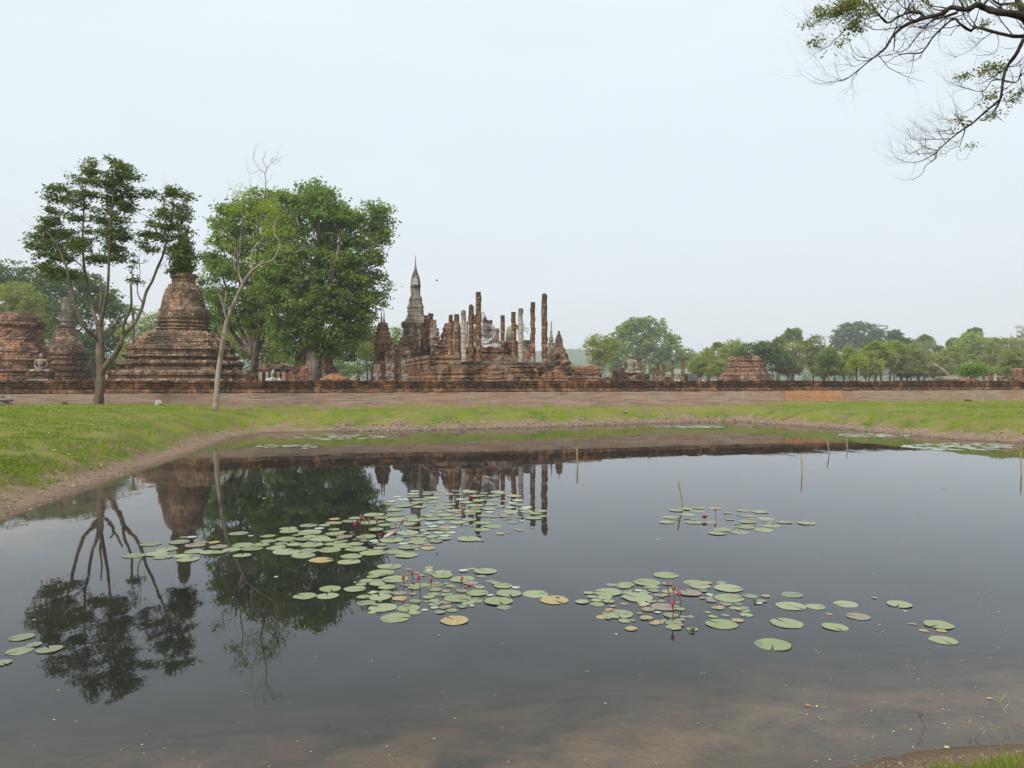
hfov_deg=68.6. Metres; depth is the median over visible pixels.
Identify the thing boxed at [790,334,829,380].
yellow flowering tree
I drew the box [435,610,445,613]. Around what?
lily pad
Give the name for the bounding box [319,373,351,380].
brick rubble mound
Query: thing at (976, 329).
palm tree
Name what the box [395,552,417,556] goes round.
lily pad
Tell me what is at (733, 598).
lily pad
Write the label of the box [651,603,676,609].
lily pad
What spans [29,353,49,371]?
sandstone statue
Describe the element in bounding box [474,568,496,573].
lily pad
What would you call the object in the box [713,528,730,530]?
lily pad
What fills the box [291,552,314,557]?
lily pad
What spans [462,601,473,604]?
lily pad
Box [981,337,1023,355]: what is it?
tall thin tree
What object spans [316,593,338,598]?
lily pad
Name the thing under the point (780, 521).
lily pad
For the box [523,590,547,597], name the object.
lily pad
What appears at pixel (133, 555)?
lily pad
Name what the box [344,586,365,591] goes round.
lily pad
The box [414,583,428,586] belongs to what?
lily pad
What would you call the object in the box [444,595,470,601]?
lily pad
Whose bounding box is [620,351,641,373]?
flame topped statue
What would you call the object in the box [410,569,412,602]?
water lily
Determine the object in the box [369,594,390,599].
lily pad
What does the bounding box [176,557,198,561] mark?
lily pad
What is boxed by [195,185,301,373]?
broad green tree
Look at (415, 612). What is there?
lily pad
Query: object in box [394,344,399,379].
ruined pier
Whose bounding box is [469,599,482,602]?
lily pad
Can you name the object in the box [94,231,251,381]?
bell chedi
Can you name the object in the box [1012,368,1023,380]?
orange brick ruin
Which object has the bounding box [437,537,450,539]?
lily pad
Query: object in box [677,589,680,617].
water lily
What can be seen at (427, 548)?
lily pad
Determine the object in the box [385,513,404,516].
lily pad
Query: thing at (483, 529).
lily pad
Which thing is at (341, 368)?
background tree
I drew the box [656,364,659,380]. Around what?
column
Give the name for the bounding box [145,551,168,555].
lily pad
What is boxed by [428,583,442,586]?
lily pad
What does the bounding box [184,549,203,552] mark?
lily pad
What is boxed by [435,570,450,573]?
lily pad
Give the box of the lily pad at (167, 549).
[155,547,177,550]
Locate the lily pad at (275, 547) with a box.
[266,545,285,549]
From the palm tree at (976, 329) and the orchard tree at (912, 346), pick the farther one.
the palm tree at (976, 329)
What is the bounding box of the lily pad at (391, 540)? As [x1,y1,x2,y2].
[380,538,403,541]
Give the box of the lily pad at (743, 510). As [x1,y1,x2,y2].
[737,509,750,511]
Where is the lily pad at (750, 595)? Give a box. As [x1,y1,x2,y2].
[743,594,757,597]
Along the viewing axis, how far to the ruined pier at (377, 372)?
83.66 m
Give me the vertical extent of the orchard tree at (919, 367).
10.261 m
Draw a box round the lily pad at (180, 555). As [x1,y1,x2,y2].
[173,554,191,557]
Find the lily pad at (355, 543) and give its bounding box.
[349,542,363,545]
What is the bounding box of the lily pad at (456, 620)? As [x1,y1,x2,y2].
[440,616,467,624]
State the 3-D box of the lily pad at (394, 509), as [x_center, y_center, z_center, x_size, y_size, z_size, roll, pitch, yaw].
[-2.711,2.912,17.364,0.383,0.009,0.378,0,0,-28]
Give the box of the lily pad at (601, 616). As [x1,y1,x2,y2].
[596,615,606,618]
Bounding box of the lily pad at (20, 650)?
[5,646,33,654]
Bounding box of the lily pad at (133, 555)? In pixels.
[122,553,144,557]
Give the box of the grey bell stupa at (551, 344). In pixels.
[547,321,554,360]
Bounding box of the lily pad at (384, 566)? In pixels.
[377,564,392,567]
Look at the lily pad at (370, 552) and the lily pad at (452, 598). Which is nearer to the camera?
the lily pad at (452, 598)
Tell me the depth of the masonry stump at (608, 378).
89.04 m
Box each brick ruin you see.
[961,378,979,380]
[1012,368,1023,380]
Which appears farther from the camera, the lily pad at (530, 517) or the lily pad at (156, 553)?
the lily pad at (530, 517)
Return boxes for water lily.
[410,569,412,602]
[417,574,420,611]
[666,581,668,624]
[671,600,673,643]
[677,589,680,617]
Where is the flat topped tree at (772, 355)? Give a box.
[728,340,799,380]
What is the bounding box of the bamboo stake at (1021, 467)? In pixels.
[1020,453,1022,485]
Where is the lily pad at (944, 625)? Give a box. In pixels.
[924,620,954,628]
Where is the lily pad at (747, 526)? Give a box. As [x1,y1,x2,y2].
[736,525,754,528]
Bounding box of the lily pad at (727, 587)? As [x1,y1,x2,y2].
[714,584,742,591]
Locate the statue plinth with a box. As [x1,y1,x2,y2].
[26,372,54,380]
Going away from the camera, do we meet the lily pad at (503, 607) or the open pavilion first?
the lily pad at (503, 607)
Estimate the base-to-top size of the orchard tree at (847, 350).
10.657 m
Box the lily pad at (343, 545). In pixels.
[333,543,352,547]
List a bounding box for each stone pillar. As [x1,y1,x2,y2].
[448,315,452,354]
[454,314,459,354]
[461,310,466,361]
[468,304,473,361]
[475,292,481,361]
[500,315,504,353]
[511,312,515,355]
[518,308,523,361]
[530,302,535,361]
[541,293,547,361]
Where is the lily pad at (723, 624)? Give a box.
[705,619,737,628]
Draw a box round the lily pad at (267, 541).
[260,539,276,542]
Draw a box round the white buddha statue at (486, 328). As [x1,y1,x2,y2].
[466,312,499,349]
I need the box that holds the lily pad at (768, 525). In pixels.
[762,524,779,527]
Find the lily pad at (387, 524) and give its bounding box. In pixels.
[378,523,392,525]
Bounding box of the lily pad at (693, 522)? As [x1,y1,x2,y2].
[685,521,702,523]
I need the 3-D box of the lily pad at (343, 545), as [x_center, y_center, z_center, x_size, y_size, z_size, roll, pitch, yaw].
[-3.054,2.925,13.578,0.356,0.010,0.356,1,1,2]
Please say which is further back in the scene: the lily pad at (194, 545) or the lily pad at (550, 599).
the lily pad at (194, 545)
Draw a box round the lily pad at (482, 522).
[474,521,490,523]
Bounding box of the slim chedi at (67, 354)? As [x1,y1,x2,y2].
[48,296,94,380]
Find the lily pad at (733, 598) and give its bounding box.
[714,594,743,601]
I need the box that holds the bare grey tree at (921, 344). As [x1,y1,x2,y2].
[911,338,935,380]
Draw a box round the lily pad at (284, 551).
[273,549,299,554]
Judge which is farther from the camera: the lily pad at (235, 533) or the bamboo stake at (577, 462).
the bamboo stake at (577, 462)
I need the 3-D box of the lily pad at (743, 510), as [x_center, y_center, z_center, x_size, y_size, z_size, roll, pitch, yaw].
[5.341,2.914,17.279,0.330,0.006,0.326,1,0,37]
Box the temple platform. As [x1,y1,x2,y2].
[400,355,601,381]
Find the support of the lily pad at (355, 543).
on the water
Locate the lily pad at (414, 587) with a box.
[408,585,421,588]
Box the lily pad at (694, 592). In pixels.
[680,590,701,595]
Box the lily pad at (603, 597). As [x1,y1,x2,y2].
[597,595,611,598]
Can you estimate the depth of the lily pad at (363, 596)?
10.38 m
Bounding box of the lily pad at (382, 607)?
[368,603,396,611]
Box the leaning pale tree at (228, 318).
[206,143,310,409]
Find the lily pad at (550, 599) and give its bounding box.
[540,595,568,603]
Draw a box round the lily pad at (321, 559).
[309,557,332,562]
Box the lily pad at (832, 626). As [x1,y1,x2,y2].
[822,623,848,630]
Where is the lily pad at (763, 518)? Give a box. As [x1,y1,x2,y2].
[758,517,773,519]
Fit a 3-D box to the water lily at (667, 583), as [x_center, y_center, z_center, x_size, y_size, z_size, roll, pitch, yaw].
[2.102,2.956,10.121,0.045,0.595,0.048,0,0,0]
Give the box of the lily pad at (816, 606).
[805,604,825,609]
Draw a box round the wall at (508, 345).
[499,341,517,357]
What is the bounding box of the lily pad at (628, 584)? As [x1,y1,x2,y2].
[618,582,634,586]
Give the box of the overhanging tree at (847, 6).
[776,0,1023,180]
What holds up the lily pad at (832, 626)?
on the water
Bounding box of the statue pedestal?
[460,349,509,354]
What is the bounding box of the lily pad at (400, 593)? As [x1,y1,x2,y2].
[392,591,406,594]
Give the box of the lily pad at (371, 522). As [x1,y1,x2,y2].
[360,520,379,523]
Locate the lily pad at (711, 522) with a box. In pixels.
[702,521,716,523]
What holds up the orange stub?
on the ground at (226, 660)
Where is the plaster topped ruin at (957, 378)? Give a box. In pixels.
[933,376,961,380]
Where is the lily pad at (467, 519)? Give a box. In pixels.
[461,518,476,520]
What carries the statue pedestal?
on the temple platform
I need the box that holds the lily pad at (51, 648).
[35,645,62,652]
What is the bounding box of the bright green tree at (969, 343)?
[951,330,990,377]
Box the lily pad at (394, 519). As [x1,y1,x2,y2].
[386,517,405,520]
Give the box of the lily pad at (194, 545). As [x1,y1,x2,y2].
[185,543,205,546]
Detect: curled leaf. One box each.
[384,530,396,536]
[408,522,419,526]
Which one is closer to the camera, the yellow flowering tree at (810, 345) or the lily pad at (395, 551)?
the lily pad at (395, 551)
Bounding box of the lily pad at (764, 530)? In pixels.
[754,528,773,531]
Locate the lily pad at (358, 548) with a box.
[345,546,366,550]
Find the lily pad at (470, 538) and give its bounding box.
[458,536,480,540]
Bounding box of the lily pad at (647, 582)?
[634,579,659,585]
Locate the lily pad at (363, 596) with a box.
[357,595,369,598]
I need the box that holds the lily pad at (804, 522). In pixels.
[797,521,815,524]
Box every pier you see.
[373,364,380,381]
[385,345,394,379]
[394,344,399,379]
[398,338,412,380]
[401,348,410,381]
[411,323,418,357]
[417,329,420,356]
[420,315,428,355]
[427,313,433,354]
[429,319,439,354]
[453,321,454,354]
[466,321,467,343]
[474,315,475,342]
[493,328,499,343]
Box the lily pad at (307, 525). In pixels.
[300,524,316,526]
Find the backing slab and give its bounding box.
[485,319,492,342]
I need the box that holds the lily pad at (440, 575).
[432,573,452,577]
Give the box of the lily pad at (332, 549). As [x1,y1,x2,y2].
[318,547,340,552]
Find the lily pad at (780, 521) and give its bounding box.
[776,520,791,522]
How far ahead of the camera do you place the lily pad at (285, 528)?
15.19 m
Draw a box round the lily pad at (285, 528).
[279,527,296,529]
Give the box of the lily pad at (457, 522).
[451,521,465,523]
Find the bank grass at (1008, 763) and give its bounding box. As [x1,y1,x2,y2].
[878,745,1023,767]
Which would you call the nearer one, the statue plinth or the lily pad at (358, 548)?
the lily pad at (358, 548)
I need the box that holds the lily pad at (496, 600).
[484,597,512,604]
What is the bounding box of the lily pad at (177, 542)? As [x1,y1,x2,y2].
[168,540,189,543]
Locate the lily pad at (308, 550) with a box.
[300,548,317,551]
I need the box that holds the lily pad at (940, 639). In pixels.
[928,636,958,644]
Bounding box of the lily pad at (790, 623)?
[770,618,803,627]
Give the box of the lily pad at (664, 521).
[659,520,673,522]
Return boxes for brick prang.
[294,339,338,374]
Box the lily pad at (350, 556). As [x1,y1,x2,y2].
[340,553,362,558]
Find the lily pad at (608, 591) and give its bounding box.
[594,588,621,595]
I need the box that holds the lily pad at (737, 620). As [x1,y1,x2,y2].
[731,618,743,621]
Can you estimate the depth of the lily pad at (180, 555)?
12.84 m
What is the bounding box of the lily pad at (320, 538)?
[310,537,330,540]
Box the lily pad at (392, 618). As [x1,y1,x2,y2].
[380,613,409,622]
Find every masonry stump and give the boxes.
[602,377,614,380]
[613,370,619,380]
[620,368,624,380]
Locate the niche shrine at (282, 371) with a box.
[257,364,289,380]
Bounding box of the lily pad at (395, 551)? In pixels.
[385,550,403,553]
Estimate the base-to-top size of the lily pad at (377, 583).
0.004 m
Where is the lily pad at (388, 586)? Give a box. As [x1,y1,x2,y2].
[378,584,395,588]
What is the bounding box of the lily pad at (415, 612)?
[409,611,420,613]
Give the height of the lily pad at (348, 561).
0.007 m
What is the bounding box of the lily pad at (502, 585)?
[494,583,512,587]
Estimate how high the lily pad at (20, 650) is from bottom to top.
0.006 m
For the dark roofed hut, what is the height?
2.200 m
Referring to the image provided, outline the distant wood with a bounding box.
[92,340,1023,380]
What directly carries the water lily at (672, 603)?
on the water
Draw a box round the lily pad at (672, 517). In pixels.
[662,516,678,518]
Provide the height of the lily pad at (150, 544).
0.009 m
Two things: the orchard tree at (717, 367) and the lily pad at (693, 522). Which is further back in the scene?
the orchard tree at (717, 367)
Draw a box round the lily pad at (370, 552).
[360,550,385,554]
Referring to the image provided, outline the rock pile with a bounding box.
[0,395,12,404]
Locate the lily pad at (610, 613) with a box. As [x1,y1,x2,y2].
[602,609,632,617]
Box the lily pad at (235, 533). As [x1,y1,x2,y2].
[229,531,248,534]
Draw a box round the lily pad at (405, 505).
[395,504,410,506]
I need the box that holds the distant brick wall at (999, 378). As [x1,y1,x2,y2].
[984,376,1011,380]
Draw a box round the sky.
[0,0,1023,375]
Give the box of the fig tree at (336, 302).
[243,175,401,380]
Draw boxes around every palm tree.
[123,305,144,340]
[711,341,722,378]
[771,336,786,379]
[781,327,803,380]
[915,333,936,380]
[932,344,945,353]
[945,337,960,375]
[965,327,983,337]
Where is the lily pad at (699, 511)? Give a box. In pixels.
[689,510,704,512]
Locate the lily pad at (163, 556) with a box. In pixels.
[153,554,173,558]
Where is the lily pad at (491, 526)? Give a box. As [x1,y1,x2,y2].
[484,524,501,527]
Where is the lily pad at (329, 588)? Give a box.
[319,586,340,591]
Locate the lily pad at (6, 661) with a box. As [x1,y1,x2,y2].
[0,659,12,664]
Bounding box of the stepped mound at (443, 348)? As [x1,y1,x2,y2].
[438,323,460,354]
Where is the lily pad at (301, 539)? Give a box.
[295,537,310,540]
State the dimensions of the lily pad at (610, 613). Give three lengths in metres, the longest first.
0.390 x 0.389 x 0.007 m
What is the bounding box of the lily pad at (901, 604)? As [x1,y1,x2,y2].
[887,600,912,607]
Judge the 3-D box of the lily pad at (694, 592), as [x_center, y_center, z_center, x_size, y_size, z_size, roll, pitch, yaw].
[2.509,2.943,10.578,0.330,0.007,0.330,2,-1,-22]
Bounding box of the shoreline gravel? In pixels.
[0,412,1023,767]
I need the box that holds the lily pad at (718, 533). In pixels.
[708,531,726,534]
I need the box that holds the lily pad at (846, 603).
[833,600,857,606]
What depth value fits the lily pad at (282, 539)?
14.14 m
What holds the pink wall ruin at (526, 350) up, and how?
on the temple platform
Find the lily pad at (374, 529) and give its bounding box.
[368,528,382,530]
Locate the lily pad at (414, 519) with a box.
[407,518,422,520]
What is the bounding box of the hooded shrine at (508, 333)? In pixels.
[505,326,516,341]
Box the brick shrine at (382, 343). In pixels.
[371,311,391,381]
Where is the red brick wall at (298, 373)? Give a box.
[288,365,308,380]
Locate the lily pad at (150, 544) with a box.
[140,542,161,545]
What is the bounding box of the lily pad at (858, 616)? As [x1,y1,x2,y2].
[846,613,870,619]
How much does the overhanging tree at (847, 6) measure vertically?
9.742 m
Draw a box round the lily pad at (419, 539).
[411,537,425,540]
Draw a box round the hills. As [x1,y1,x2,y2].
[94,349,987,380]
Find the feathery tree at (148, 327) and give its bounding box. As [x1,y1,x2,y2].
[113,309,158,359]
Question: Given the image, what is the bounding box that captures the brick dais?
[611,374,649,380]
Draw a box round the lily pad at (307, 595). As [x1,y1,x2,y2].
[293,593,315,598]
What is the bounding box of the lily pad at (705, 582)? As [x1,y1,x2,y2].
[700,581,711,583]
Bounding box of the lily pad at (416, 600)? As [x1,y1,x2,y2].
[410,599,421,602]
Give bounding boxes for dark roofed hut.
[688,374,699,380]
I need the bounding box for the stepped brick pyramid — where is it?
[717,356,773,380]
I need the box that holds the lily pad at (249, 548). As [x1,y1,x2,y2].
[241,546,262,550]
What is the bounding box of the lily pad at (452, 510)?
[446,509,459,511]
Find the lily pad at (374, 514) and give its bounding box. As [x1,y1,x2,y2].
[363,513,383,515]
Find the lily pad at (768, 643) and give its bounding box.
[754,638,790,649]
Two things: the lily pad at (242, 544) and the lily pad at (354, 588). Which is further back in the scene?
the lily pad at (242, 544)
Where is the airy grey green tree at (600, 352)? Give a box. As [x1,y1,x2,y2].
[579,334,624,379]
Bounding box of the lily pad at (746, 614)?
[740,613,752,616]
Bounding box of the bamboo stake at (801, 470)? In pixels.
[801,455,802,484]
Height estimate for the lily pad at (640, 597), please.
0.005 m
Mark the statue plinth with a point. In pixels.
(42, 376)
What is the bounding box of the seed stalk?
[994,689,1015,744]
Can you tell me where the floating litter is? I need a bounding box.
[12,483,1023,766]
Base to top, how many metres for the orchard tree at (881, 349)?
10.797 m
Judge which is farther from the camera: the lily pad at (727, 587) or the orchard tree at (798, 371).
the orchard tree at (798, 371)
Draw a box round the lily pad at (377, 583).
[369,581,385,585]
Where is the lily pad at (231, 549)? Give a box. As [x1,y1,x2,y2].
[223,547,240,551]
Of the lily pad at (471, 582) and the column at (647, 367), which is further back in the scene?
the column at (647, 367)
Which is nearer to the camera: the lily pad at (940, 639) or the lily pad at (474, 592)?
the lily pad at (940, 639)
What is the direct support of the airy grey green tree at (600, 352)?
on the ground at (226, 660)
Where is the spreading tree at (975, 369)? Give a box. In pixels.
[950,361,1002,377]
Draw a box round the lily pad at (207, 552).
[199,550,218,553]
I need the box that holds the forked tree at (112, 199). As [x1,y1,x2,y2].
[17,154,208,403]
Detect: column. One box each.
[638,358,641,370]
[645,361,648,373]
[652,368,654,380]
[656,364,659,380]
[661,364,664,380]
[670,361,673,380]
[681,358,684,380]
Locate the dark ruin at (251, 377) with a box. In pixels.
[245,373,257,380]
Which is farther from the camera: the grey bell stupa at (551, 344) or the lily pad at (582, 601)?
the grey bell stupa at (551, 344)
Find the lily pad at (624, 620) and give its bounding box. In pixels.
[618,619,629,622]
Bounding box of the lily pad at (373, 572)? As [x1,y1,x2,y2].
[369,570,390,574]
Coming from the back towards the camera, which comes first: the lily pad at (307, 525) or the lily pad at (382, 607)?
the lily pad at (307, 525)
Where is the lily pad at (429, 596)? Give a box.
[423,595,434,597]
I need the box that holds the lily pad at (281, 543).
[275,542,287,544]
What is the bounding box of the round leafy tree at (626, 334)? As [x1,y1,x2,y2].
[603,315,695,374]
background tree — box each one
[209,317,295,368]
[212,326,294,370]
[333,325,376,380]
[333,359,369,377]
[354,339,374,380]
[366,333,395,362]
[389,325,402,351]
[684,348,698,360]
[699,348,721,380]
[713,338,749,363]
[776,340,811,380]
[884,329,905,380]
[901,338,928,380]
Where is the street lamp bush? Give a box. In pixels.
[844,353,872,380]
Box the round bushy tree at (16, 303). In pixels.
[0,281,57,347]
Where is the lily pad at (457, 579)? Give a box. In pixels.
[450,576,473,581]
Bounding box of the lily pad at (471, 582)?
[464,581,477,584]
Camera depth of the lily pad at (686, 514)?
16.78 m
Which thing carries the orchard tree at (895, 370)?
on the ground at (226, 660)
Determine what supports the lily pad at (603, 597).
on the water
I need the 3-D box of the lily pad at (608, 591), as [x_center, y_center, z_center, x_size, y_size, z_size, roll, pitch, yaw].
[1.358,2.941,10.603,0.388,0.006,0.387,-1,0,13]
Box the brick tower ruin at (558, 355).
[548,331,570,365]
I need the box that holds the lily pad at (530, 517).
[525,516,541,518]
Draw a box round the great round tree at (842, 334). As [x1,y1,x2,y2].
[827,321,887,354]
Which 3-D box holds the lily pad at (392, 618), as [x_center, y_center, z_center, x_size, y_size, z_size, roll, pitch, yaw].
[-1.476,2.952,9.479,0.380,0.009,0.379,-1,1,1]
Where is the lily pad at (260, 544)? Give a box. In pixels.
[253,543,268,545]
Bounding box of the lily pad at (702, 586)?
[690,583,710,588]
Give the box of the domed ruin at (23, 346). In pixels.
[0,311,55,380]
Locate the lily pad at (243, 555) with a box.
[233,553,250,556]
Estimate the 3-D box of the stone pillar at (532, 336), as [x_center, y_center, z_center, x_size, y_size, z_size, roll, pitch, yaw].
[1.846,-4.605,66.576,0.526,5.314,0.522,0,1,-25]
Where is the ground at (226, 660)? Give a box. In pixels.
[0,400,1023,767]
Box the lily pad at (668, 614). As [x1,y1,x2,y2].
[663,612,678,616]
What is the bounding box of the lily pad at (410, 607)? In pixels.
[397,605,419,611]
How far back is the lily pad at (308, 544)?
13.70 m
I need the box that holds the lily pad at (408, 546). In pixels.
[398,545,419,548]
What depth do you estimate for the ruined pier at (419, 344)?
89.74 m
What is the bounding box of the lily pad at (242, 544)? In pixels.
[232,543,252,546]
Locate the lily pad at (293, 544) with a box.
[287,543,301,545]
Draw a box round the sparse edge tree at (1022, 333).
[1007,325,1023,360]
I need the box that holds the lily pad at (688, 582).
[683,580,701,584]
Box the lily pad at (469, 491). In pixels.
[462,490,476,492]
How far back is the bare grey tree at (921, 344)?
300.28 m
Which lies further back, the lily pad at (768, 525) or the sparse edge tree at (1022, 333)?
the sparse edge tree at (1022, 333)
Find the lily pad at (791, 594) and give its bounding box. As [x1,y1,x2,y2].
[781,592,802,596]
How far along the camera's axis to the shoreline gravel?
45.58 m
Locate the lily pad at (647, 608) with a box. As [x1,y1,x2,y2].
[642,607,654,610]
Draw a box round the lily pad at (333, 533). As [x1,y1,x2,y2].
[325,532,342,535]
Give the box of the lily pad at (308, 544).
[299,542,323,546]
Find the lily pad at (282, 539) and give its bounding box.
[276,537,294,540]
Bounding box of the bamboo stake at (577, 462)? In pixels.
[576,449,578,475]
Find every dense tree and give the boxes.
[0,258,47,308]
[25,267,96,356]
[51,271,134,380]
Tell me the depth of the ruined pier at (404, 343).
89.25 m
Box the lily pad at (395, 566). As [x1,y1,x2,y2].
[381,564,401,568]
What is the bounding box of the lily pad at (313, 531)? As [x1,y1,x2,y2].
[298,529,321,534]
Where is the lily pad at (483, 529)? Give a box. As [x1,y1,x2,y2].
[474,528,490,530]
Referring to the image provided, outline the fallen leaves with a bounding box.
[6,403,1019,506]
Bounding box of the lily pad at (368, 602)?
[357,600,375,604]
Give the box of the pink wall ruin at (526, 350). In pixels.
[523,340,529,361]
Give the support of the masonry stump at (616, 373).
on the ground at (226, 660)
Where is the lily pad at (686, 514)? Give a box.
[680,513,694,515]
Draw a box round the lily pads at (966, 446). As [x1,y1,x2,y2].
[179,425,1013,625]
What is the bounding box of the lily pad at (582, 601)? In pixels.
[575,599,588,602]
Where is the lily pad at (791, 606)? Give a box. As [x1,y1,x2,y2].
[775,602,805,609]
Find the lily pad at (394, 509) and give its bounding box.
[387,508,402,510]
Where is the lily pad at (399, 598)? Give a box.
[392,596,406,599]
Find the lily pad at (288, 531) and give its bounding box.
[280,529,298,532]
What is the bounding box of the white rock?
[154,400,162,404]
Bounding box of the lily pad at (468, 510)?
[464,509,480,511]
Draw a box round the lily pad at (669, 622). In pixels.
[665,620,681,624]
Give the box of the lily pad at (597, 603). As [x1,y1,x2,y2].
[590,602,603,605]
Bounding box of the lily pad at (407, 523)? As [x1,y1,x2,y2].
[403,522,414,524]
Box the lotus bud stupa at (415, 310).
[401,256,423,339]
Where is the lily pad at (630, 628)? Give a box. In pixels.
[625,626,636,629]
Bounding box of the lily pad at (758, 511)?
[752,510,767,512]
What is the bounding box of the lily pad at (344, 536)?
[337,535,351,537]
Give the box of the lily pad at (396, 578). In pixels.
[382,575,407,581]
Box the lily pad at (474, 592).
[466,590,487,595]
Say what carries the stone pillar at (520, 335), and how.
on the temple platform
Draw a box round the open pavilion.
[665,369,715,380]
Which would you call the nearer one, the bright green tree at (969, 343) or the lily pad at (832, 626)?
the lily pad at (832, 626)
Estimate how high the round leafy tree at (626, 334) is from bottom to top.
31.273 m
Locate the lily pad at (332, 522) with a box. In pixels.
[326,521,341,523]
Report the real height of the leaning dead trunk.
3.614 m
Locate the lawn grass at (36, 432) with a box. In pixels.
[0,400,1023,501]
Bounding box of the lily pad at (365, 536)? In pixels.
[356,534,375,538]
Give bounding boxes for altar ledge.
[467,355,517,361]
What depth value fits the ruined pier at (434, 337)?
87.55 m
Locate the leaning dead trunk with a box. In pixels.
[932,363,949,375]
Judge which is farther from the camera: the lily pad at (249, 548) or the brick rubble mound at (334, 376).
the brick rubble mound at (334, 376)
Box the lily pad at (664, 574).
[653,572,678,577]
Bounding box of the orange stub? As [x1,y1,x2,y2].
[988,373,992,380]
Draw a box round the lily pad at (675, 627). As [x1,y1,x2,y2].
[666,625,680,629]
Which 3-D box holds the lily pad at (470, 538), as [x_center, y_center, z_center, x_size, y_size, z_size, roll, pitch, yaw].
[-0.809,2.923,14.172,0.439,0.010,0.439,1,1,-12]
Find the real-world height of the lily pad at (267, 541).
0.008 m
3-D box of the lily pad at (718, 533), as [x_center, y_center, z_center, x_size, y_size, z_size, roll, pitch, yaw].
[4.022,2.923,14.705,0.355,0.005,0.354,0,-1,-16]
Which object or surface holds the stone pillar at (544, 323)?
on the temple platform
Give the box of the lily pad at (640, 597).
[623,593,652,601]
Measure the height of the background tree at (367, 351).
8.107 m
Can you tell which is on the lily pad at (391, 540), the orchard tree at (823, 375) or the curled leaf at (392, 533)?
the curled leaf at (392, 533)
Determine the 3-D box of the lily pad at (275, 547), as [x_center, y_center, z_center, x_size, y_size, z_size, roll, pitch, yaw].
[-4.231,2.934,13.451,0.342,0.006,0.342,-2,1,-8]
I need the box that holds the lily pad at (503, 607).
[497,605,510,609]
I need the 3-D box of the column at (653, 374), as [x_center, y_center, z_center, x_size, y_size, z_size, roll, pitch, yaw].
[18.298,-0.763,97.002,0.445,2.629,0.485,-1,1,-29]
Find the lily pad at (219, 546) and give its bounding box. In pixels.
[209,544,227,548]
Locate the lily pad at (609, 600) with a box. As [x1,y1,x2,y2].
[603,599,613,602]
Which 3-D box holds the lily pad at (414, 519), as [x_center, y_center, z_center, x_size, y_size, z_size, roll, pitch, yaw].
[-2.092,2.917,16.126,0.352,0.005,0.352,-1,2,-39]
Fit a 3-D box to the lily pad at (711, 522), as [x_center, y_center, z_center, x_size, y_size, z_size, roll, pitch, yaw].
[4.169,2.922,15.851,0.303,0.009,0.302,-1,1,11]
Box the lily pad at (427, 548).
[421,546,434,549]
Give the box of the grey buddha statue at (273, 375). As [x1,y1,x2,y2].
[265,369,281,380]
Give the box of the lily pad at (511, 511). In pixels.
[503,510,517,512]
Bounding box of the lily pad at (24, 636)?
[8,633,34,640]
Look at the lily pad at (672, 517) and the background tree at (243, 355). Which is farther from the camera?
the background tree at (243, 355)
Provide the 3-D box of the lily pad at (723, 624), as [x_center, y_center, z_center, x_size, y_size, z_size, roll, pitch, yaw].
[2.583,2.950,9.228,0.388,0.009,0.389,0,0,-43]
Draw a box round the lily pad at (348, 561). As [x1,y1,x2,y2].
[337,559,360,563]
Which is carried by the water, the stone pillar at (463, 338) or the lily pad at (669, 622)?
the lily pad at (669, 622)
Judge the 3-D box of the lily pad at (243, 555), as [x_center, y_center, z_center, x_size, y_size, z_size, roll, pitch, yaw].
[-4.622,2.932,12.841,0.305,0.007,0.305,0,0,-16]
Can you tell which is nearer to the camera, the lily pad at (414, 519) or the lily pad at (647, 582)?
the lily pad at (647, 582)
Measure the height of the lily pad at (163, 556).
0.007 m
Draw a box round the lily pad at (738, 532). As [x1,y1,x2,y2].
[729,530,748,533]
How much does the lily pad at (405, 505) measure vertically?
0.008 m
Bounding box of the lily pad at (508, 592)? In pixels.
[496,590,521,596]
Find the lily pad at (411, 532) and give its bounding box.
[396,530,418,534]
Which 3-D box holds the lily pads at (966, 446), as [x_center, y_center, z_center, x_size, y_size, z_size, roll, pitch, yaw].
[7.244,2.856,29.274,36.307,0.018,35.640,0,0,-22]
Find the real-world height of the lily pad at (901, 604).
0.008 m
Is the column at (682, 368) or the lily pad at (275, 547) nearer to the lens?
the lily pad at (275, 547)
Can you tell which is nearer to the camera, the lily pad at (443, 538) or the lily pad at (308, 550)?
the lily pad at (308, 550)
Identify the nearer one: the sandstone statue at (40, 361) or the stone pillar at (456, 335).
the sandstone statue at (40, 361)
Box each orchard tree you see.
[686,355,711,380]
[703,360,726,377]
[774,364,803,380]
[805,363,836,380]
[811,346,843,380]
[813,353,848,380]
[833,369,855,380]
[839,345,861,380]
[847,350,886,380]
[857,340,895,380]
[879,340,904,380]
[883,340,911,380]
[885,350,915,380]
[896,363,920,380]
[897,347,933,380]
[905,344,929,380]
[922,352,942,378]
[926,355,959,375]
[932,343,968,372]
[972,356,991,380]
[977,341,1008,373]
[988,366,1011,376]
[992,344,1023,376]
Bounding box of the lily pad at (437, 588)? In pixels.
[429,587,441,590]
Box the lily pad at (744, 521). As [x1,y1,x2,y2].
[738,520,755,522]
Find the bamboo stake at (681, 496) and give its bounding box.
[677,478,685,519]
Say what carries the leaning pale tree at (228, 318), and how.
on the ground at (226, 660)
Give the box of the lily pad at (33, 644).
[26,642,41,646]
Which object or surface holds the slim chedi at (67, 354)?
on the ground at (226, 660)

